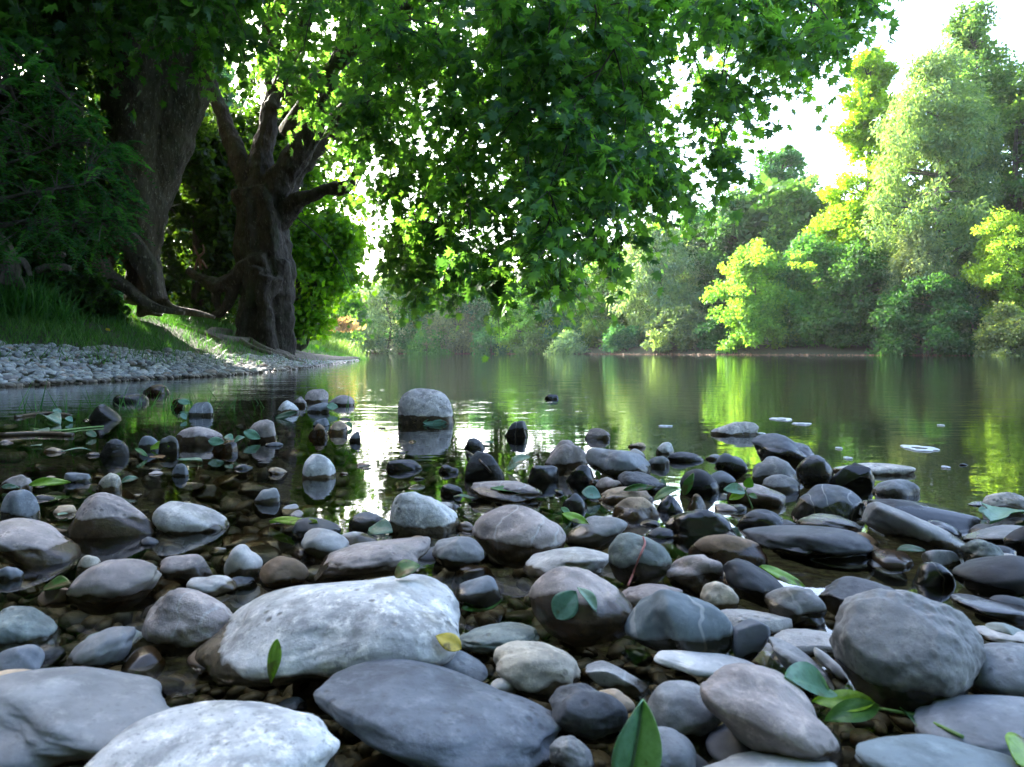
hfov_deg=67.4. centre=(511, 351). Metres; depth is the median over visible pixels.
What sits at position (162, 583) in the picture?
cobble
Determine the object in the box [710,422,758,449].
river stone
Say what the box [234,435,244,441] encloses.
fallen leaf
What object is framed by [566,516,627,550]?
river stone
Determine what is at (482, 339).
shrub
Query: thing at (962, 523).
river stone
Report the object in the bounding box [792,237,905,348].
tree
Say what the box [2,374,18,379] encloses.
gravel stone
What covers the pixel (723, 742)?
pebble
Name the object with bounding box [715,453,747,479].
pebble
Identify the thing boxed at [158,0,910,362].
plane tree
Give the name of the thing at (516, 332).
tree
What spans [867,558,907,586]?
pebble
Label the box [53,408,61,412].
fallen leaf
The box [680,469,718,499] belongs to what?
pebble
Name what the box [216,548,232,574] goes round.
cobble
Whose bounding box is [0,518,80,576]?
river stone
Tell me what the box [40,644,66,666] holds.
pebble
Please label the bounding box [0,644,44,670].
river stone
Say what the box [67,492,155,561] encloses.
river stone
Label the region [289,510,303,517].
pebble
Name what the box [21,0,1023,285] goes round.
sky
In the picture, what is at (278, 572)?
river stone
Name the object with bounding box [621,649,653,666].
pebble
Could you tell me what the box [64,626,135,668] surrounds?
river stone
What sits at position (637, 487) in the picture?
fallen leaf
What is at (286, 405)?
pebble
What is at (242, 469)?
pebble
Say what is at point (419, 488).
pebble
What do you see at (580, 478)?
pebble
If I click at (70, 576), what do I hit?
cobble
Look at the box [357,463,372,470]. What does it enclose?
pebble
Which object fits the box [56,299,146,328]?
grass tussock
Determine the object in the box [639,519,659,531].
pebble
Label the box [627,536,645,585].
leaf stalk
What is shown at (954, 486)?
ground
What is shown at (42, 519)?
cobble
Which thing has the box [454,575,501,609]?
river stone
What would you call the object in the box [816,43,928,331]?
tree
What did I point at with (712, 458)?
pebble
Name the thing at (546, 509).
pebble
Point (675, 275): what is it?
willow
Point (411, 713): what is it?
boulder
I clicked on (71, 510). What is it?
pebble
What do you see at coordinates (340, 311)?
tree
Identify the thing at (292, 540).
cobble
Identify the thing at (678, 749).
river stone
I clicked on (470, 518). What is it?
pebble
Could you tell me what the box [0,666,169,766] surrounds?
boulder
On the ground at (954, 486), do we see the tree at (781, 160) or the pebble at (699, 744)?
the tree at (781, 160)
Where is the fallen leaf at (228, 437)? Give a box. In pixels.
[224,434,232,439]
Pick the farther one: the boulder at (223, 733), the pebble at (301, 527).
the pebble at (301, 527)
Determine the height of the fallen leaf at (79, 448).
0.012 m
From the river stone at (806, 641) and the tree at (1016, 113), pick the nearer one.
the river stone at (806, 641)
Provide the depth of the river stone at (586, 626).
0.77 m
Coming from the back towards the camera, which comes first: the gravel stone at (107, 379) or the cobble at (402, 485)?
the gravel stone at (107, 379)
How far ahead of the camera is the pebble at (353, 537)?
1.17 m
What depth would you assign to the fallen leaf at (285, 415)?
3.40 m
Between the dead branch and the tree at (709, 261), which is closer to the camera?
the dead branch
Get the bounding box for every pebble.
[0,440,13,442]
[0,475,32,500]
[0,489,39,520]
[0,566,23,592]
[0,669,32,675]
[33,486,49,490]
[35,494,57,506]
[37,588,69,607]
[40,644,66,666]
[43,447,65,458]
[53,505,76,520]
[56,528,66,535]
[64,472,91,490]
[75,555,100,578]
[85,452,99,461]
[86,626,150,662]
[88,404,120,419]
[96,473,121,496]
[99,439,129,472]
[113,393,148,402]
[120,645,165,678]
[133,494,141,498]
[137,436,158,465]
[137,537,158,549]
[140,603,154,619]
[143,384,169,393]
[147,471,165,478]
[148,467,162,471]
[158,436,179,468]
[171,398,184,407]
[171,464,188,490]
[181,482,206,491]
[186,649,212,680]
[188,402,212,415]
[209,547,227,556]
[211,439,238,465]
[224,544,262,579]
[227,576,257,595]
[231,464,252,473]
[248,420,278,467]
[248,685,281,691]
[253,488,280,518]
[264,442,283,451]
[268,467,287,480]
[277,400,299,412]
[278,697,307,711]
[281,504,300,515]
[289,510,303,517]
[291,547,311,561]
[292,517,341,542]
[292,681,328,714]
[294,397,307,406]
[302,454,336,505]
[305,389,328,402]
[307,403,329,412]
[307,424,327,454]
[313,418,328,425]
[328,395,354,405]
[328,421,347,448]
[339,472,347,477]
[342,531,377,544]
[349,431,360,453]
[349,512,387,540]
[350,753,383,766]
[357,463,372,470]
[368,519,392,534]
[370,754,406,766]
[385,459,421,479]
[398,452,405,456]
[406,484,425,494]
[407,440,418,448]
[413,536,434,546]
[414,477,424,480]
[418,546,442,567]
[429,537,441,543]
[435,493,461,505]
[439,465,458,481]
[440,484,462,503]
[442,502,453,509]
[446,533,459,537]
[449,502,461,517]
[454,564,495,584]
[457,521,473,534]
[462,514,478,522]
[463,438,485,460]
[464,451,504,512]
[464,651,489,663]
[474,504,494,512]
[486,676,528,698]
[491,678,517,693]
[503,421,528,455]
[526,506,539,511]
[528,465,558,500]
[528,500,539,506]
[539,506,554,513]
[545,394,558,399]
[554,489,563,496]
[561,493,588,528]
[562,470,572,481]
[566,465,593,504]
[581,494,596,501]
[585,428,610,449]
[589,479,598,485]
[595,477,622,493]
[596,731,619,743]
[600,688,634,713]
[609,504,616,516]
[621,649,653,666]
[628,442,645,451]
[631,449,645,458]
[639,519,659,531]
[645,527,673,543]
[648,456,669,478]
[656,442,673,457]
[657,495,682,527]
[662,559,676,586]
[665,670,699,685]
[667,452,703,470]
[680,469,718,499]
[687,494,706,510]
[690,732,712,762]
[696,754,708,766]
[700,581,738,609]
[706,454,719,464]
[706,724,748,761]
[707,471,736,504]
[714,503,739,518]
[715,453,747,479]
[719,493,726,500]
[723,531,738,536]
[723,578,741,598]
[731,504,746,515]
[732,618,769,661]
[751,643,772,666]
[762,474,799,508]
[766,651,795,683]
[782,520,795,524]
[793,618,824,630]
[796,455,832,488]
[797,685,811,698]
[832,732,843,766]
[848,756,861,766]
[855,519,869,529]
[857,532,879,547]
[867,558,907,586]
[869,548,913,571]
[912,562,956,603]
[921,550,960,574]
[928,520,961,538]
[959,463,967,467]
[960,539,1003,561]
[967,501,982,509]
[968,523,994,533]
[974,595,1023,624]
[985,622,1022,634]
[997,545,1016,555]
[1002,526,1023,556]
[1013,520,1023,525]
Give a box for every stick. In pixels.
[0,431,74,436]
[14,411,71,417]
[30,426,103,430]
[466,450,491,472]
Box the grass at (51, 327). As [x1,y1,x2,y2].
[0,300,367,364]
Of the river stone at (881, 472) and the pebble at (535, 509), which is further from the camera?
the river stone at (881, 472)
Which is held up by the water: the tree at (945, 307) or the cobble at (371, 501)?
the cobble at (371, 501)
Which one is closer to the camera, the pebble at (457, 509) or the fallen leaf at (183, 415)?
the pebble at (457, 509)
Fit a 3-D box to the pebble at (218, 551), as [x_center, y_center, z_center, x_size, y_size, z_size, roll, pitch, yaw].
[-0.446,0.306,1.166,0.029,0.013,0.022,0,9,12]
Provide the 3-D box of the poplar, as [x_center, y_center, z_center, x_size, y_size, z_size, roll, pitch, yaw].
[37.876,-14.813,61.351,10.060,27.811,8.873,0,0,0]
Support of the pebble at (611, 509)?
on the water
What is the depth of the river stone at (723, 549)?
1.09 m
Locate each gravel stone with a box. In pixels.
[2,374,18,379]
[10,381,22,386]
[27,368,40,372]
[55,379,64,383]
[79,379,88,382]
[99,375,110,381]
[204,369,217,373]
[216,372,227,375]
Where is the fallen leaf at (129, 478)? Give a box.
[121,475,137,482]
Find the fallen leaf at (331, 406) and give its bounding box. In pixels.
[327,403,337,409]
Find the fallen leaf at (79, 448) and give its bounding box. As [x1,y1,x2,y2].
[61,447,90,451]
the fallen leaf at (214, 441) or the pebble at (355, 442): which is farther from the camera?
the pebble at (355, 442)
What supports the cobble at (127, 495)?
on the water
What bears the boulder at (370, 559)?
on the water
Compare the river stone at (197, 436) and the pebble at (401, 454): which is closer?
the pebble at (401, 454)
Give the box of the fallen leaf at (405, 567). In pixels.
[394,559,419,577]
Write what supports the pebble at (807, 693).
in the water
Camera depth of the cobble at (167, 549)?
1.22 m
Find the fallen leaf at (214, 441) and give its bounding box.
[208,437,223,445]
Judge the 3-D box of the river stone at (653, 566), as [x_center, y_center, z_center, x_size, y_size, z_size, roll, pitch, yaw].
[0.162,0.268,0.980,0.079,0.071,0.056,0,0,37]
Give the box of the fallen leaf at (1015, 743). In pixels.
[1005,732,1023,766]
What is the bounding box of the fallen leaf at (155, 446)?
[150,441,169,449]
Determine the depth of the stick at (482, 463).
1.78 m
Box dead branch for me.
[193,244,207,269]
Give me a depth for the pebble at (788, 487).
1.65 m
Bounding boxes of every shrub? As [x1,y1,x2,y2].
[0,27,99,294]
[0,29,158,289]
[0,29,158,294]
[36,267,138,325]
[160,104,238,329]
[175,41,371,326]
[403,327,454,353]
[469,322,508,353]
[508,331,555,353]
[543,329,590,353]
[599,324,644,352]
[693,316,738,349]
[971,300,1023,355]
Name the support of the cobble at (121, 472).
on the water
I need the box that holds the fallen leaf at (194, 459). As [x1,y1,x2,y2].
[178,457,202,461]
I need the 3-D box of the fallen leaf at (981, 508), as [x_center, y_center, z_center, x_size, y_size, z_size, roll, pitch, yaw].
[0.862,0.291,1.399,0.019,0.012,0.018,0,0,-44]
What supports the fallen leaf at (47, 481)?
on the water
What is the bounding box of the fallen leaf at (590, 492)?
[582,486,600,498]
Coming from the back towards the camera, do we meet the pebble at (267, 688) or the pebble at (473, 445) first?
the pebble at (473, 445)
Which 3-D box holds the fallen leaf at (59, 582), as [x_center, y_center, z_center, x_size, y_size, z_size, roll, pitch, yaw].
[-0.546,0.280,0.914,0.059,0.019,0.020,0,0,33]
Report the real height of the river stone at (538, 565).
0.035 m
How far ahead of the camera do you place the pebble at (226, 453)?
2.28 m
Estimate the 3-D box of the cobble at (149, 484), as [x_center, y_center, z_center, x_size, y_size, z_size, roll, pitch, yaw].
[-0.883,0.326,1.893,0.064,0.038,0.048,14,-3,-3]
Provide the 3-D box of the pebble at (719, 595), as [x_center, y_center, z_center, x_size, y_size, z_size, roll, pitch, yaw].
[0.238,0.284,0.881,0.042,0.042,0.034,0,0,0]
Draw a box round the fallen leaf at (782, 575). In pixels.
[759,565,804,586]
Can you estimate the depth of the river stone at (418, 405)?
3.18 m
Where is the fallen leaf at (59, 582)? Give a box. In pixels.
[42,575,70,590]
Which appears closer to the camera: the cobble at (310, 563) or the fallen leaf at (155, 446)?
the cobble at (310, 563)
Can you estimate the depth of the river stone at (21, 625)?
0.77 m
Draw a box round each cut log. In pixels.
[34,263,71,272]
[36,251,65,258]
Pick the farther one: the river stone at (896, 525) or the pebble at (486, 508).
the pebble at (486, 508)
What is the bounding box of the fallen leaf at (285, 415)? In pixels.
[275,411,297,418]
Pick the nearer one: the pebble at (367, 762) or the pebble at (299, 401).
the pebble at (367, 762)
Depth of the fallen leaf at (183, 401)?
4.06 m
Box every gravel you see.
[0,341,358,386]
[0,427,990,766]
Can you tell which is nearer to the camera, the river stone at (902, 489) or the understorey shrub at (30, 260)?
the river stone at (902, 489)
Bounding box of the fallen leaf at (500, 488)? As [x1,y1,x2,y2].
[490,485,518,493]
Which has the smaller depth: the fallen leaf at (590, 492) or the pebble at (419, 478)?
the fallen leaf at (590, 492)
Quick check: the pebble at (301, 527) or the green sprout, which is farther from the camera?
the green sprout
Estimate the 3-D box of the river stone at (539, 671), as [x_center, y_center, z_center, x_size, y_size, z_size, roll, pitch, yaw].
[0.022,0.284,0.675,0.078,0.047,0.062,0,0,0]
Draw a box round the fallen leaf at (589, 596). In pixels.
[577,587,596,611]
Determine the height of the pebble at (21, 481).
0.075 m
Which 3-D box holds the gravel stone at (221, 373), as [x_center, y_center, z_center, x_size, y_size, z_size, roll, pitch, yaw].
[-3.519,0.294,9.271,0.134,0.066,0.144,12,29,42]
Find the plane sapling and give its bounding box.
[246,138,382,351]
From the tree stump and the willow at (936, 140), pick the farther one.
the willow at (936, 140)
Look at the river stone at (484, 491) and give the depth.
1.54 m
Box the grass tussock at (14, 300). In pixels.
[0,265,103,332]
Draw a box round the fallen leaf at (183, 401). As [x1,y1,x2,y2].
[178,399,189,404]
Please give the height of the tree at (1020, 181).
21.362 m
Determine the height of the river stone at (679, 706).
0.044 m
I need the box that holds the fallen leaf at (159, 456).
[149,455,164,458]
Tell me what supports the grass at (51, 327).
on the ground at (954, 486)
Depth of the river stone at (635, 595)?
0.91 m
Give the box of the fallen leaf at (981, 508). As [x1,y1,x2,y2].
[978,506,985,512]
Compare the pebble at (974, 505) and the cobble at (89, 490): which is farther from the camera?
the cobble at (89, 490)
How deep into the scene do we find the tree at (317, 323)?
49.78 m
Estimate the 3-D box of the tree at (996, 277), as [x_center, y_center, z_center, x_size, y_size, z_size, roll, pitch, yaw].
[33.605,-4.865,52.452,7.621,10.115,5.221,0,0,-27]
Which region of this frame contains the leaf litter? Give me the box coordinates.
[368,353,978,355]
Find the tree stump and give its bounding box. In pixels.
[0,233,32,289]
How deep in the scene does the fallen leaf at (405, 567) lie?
0.74 m
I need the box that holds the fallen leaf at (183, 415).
[180,413,186,419]
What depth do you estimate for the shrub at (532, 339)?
80.16 m
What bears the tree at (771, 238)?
on the ground at (954, 486)
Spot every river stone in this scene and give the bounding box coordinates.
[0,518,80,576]
[0,606,60,651]
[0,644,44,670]
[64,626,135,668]
[66,559,161,615]
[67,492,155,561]
[142,588,232,656]
[152,501,229,544]
[159,554,212,584]
[175,426,224,465]
[186,575,236,597]
[259,556,308,591]
[301,528,349,562]
[387,492,459,576]
[398,388,456,464]
[432,536,483,571]
[442,650,487,681]
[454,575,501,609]
[460,622,539,657]
[469,481,541,503]
[472,505,565,568]
[493,640,580,702]
[523,547,608,578]
[529,566,632,647]
[544,440,587,501]
[549,683,627,743]
[549,735,593,766]
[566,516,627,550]
[585,448,650,480]
[585,660,647,696]
[597,487,653,514]
[608,532,671,586]
[612,497,659,536]
[618,471,665,495]
[622,583,682,606]
[625,589,732,654]
[647,680,721,739]
[654,650,754,677]
[658,726,695,766]
[665,509,734,556]
[666,554,723,598]
[688,534,767,571]
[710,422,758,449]
[721,609,792,633]
[723,558,782,608]
[727,483,785,510]
[734,509,783,547]
[752,433,814,469]
[752,456,798,484]
[764,586,826,627]
[769,637,837,689]
[774,629,833,654]
[789,484,865,531]
[795,513,861,532]
[813,647,851,687]
[818,576,894,615]
[830,463,874,500]
[832,463,915,482]
[862,502,964,557]
[867,499,980,533]
[871,479,919,500]
[950,593,1023,626]
[952,555,1023,597]
[962,525,1021,545]
[969,642,1023,696]
[975,626,1023,643]
[982,492,1023,525]
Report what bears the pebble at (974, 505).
on the water
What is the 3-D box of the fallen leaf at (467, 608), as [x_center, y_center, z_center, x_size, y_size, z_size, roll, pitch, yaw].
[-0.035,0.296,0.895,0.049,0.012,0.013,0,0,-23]
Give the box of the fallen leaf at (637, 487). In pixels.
[624,484,655,490]
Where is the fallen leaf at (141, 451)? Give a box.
[135,448,147,456]
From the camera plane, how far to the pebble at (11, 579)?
1.01 m
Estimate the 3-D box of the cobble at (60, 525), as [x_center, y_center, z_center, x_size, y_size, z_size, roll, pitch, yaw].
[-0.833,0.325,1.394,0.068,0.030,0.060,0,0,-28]
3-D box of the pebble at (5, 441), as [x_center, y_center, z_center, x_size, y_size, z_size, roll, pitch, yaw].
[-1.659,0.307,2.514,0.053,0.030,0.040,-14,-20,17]
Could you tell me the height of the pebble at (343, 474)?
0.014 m
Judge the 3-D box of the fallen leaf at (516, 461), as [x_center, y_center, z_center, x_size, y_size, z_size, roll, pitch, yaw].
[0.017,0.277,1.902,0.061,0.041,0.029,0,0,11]
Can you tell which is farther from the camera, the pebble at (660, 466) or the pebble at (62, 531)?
the pebble at (660, 466)
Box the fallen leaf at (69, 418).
[65,416,72,421]
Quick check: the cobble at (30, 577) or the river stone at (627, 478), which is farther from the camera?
the river stone at (627, 478)
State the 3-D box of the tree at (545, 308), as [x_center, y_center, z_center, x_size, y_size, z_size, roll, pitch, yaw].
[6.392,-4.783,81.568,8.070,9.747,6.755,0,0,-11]
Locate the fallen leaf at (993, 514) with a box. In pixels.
[981,503,1023,523]
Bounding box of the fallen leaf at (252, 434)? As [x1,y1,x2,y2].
[244,429,259,439]
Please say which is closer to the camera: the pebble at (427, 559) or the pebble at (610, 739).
the pebble at (610, 739)
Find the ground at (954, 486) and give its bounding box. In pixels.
[0,308,1023,761]
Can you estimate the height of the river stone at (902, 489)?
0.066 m
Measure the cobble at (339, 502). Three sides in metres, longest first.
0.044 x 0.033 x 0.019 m
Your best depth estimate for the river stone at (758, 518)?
1.30 m
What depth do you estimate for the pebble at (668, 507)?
1.43 m
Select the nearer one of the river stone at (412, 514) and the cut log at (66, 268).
the river stone at (412, 514)
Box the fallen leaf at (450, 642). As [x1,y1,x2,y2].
[435,633,461,651]
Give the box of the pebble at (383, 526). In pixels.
[368,519,392,534]
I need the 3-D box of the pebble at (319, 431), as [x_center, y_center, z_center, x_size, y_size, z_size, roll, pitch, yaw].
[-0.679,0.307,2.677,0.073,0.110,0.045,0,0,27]
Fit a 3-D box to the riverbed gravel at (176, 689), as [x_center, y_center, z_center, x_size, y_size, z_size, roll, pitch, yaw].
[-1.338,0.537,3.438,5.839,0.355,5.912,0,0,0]
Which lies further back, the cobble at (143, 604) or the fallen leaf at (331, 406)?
the fallen leaf at (331, 406)
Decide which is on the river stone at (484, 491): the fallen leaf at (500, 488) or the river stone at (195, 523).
the fallen leaf at (500, 488)
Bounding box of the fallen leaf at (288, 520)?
[269,516,317,524]
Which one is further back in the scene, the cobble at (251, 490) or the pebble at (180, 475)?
the pebble at (180, 475)
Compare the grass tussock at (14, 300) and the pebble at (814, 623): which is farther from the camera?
the grass tussock at (14, 300)
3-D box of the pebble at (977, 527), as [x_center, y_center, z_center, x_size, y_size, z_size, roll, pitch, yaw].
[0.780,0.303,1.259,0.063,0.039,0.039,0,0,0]
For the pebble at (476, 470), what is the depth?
1.80 m
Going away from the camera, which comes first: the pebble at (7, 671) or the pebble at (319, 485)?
the pebble at (7, 671)
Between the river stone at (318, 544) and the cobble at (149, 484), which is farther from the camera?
the cobble at (149, 484)
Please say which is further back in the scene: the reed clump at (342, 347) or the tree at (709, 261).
the tree at (709, 261)
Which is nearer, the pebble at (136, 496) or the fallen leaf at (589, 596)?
the fallen leaf at (589, 596)
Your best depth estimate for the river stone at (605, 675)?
0.68 m
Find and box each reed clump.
[304,314,368,355]
[309,340,331,350]
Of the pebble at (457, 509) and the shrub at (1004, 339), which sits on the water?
the pebble at (457, 509)
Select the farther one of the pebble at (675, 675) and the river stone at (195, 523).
the river stone at (195, 523)
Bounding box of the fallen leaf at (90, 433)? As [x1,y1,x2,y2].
[86,430,96,436]
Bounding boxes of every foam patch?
[769,418,791,420]
[900,445,939,450]
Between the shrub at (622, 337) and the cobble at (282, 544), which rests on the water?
the cobble at (282, 544)
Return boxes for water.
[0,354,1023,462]
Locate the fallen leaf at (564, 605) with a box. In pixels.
[551,590,577,619]
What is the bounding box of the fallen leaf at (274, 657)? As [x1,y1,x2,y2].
[267,639,281,681]
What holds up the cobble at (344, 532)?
on the water
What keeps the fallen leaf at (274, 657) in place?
attached to the boulder at (323, 631)
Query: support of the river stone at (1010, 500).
on the water
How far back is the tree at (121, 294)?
29.13 m
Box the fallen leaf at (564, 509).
[561,507,569,512]
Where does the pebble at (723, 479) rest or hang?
on the water
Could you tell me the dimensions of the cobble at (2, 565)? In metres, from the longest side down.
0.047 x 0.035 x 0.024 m
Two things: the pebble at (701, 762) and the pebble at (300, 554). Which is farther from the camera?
the pebble at (300, 554)
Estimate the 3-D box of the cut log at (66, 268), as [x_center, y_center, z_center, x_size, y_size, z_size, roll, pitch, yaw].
[-6.756,-1.226,11.299,0.512,0.161,0.147,0,0,0]
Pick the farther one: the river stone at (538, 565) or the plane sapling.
the plane sapling
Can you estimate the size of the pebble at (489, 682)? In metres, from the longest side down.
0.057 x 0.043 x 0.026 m
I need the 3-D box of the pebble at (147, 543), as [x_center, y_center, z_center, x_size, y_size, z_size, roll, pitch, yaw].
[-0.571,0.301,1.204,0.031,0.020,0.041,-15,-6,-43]
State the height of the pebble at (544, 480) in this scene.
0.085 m
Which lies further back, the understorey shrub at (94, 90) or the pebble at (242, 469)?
the understorey shrub at (94, 90)
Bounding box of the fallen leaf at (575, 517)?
[562,512,588,523]
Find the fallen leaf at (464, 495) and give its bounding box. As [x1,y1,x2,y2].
[453,494,475,498]
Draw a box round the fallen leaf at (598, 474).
[595,470,600,478]
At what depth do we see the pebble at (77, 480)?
1.76 m
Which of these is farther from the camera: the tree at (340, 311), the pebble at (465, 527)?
the tree at (340, 311)
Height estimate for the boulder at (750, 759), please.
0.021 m
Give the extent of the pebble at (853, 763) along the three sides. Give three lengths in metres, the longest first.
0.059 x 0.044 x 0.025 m
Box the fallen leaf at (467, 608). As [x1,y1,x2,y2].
[462,598,502,611]
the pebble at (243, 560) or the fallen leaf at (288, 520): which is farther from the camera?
the fallen leaf at (288, 520)
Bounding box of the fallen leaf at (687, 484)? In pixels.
[682,473,693,494]
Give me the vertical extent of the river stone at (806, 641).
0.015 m
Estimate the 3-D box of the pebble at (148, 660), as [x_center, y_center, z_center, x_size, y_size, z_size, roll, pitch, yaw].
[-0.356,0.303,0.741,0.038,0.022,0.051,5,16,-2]
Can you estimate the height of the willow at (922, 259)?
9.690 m
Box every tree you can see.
[0,0,429,318]
[44,69,197,299]
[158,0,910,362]
[177,62,254,319]
[295,208,335,342]
[316,290,365,346]
[325,286,389,353]
[388,285,454,353]
[456,272,524,341]
[489,286,561,353]
[535,261,603,345]
[575,252,644,347]
[663,202,735,318]
[684,184,778,338]
[699,237,816,353]
[745,143,820,221]
[757,174,834,332]
[761,228,861,347]
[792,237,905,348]
[801,203,887,287]
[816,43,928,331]
[864,270,991,355]
[924,54,1023,310]
[958,205,1023,332]
[1003,141,1023,301]
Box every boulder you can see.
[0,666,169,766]
[84,700,339,766]
[195,574,459,686]
[313,659,563,766]
[314,536,430,581]
[700,663,839,763]
[704,751,836,766]
[743,525,873,572]
[829,588,985,719]
[855,734,1020,766]
[913,695,1023,756]
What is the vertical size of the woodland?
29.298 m
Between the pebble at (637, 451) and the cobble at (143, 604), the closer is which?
the cobble at (143, 604)
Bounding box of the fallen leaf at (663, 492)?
[654,486,679,499]
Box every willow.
[351,271,424,353]
[419,289,489,353]
[600,217,711,343]
[640,301,720,352]
[856,29,1019,340]
[877,220,960,348]
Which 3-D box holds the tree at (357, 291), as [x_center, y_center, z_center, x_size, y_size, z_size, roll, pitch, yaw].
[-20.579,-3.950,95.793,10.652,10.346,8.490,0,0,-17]
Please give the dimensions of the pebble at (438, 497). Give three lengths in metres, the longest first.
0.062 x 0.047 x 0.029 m
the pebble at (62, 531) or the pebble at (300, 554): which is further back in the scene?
the pebble at (62, 531)
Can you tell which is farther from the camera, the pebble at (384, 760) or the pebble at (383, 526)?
the pebble at (383, 526)
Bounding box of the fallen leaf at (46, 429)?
[31,427,49,430]
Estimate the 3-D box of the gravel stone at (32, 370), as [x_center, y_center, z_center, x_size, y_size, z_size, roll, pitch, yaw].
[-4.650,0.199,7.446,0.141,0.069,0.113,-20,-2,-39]
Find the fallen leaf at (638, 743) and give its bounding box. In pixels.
[611,699,661,766]
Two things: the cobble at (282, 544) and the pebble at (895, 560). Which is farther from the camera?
the cobble at (282, 544)
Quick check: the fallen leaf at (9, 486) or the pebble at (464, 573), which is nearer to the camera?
the pebble at (464, 573)
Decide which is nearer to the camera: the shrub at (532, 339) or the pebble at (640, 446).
the pebble at (640, 446)
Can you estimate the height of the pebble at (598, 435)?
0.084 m
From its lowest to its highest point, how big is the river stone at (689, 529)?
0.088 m
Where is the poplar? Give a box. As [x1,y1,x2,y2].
[924,0,1023,335]
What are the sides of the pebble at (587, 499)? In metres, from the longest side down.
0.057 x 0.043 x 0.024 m
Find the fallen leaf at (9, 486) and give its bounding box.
[1,484,18,488]
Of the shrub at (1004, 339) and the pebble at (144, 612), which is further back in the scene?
the shrub at (1004, 339)
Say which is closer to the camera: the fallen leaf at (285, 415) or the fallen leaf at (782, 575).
the fallen leaf at (782, 575)
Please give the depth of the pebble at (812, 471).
1.67 m
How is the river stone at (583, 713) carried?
on the pebble at (610, 739)
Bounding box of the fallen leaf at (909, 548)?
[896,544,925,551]
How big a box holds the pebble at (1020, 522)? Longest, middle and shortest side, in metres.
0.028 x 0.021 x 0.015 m
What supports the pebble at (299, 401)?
on the water
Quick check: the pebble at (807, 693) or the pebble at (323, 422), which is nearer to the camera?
the pebble at (807, 693)
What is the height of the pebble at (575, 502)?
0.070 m
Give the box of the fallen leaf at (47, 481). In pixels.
[29,477,70,485]
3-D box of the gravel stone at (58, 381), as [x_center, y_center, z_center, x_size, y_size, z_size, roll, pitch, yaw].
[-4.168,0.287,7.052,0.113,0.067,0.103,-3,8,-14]
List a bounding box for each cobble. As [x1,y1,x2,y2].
[0,562,14,568]
[12,580,39,597]
[18,568,38,581]
[24,462,66,479]
[39,506,47,518]
[40,516,48,521]
[44,505,60,519]
[45,562,78,580]
[46,521,70,536]
[64,516,74,537]
[69,494,88,501]
[71,484,97,503]
[91,473,106,483]
[104,467,137,487]
[119,598,155,612]
[121,488,137,505]
[141,475,167,490]
[145,577,174,598]
[146,511,153,520]
[147,487,181,504]
[148,468,172,485]
[153,583,186,601]
[155,527,178,539]
[157,541,184,558]
[167,479,188,487]
[189,483,226,504]
[200,451,229,471]
[212,472,254,491]
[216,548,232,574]
[221,533,264,549]
[221,544,279,565]
[224,513,239,525]
[237,481,272,499]
[244,540,269,546]
[257,524,288,537]
[259,536,292,554]
[278,449,308,464]
[280,551,292,557]
[282,525,293,533]
[286,516,336,545]
[289,543,321,565]
[300,505,323,516]
[302,559,313,567]
[306,565,322,583]
[330,497,345,507]
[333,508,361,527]
[340,530,352,534]
[363,492,398,513]
[371,506,391,512]
[390,491,404,493]
[391,479,416,491]
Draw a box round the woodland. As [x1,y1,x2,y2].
[355,101,1023,341]
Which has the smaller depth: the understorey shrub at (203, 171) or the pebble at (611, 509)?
the pebble at (611, 509)
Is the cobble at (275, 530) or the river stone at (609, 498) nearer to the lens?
the cobble at (275, 530)
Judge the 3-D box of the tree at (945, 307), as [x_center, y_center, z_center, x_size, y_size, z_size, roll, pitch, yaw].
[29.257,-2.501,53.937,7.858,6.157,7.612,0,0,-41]
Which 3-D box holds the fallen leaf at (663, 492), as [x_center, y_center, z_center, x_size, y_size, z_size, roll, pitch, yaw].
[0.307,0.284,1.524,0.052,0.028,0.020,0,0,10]
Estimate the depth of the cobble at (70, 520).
1.44 m
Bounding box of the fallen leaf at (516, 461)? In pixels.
[507,454,531,470]
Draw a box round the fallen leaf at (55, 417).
[36,412,60,424]
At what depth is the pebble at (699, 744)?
0.59 m
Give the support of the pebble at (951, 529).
on the water
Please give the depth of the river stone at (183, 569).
1.01 m
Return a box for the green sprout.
[723,477,757,508]
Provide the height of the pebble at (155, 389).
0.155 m
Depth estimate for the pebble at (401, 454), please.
2.25 m
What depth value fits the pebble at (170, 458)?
2.28 m
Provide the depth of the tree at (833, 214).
62.30 m
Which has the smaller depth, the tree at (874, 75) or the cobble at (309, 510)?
the cobble at (309, 510)
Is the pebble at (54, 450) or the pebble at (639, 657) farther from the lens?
the pebble at (54, 450)
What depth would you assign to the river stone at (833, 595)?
0.89 m
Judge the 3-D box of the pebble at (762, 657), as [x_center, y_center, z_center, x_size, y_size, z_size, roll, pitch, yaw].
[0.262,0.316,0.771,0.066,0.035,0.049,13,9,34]
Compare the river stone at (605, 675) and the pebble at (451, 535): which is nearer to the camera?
the river stone at (605, 675)
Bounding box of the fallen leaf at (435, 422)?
[423,419,446,423]
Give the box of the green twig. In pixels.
[784,661,963,738]
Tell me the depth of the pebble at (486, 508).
1.50 m
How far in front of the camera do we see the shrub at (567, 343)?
76.48 m
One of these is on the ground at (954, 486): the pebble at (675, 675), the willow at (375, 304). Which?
the willow at (375, 304)

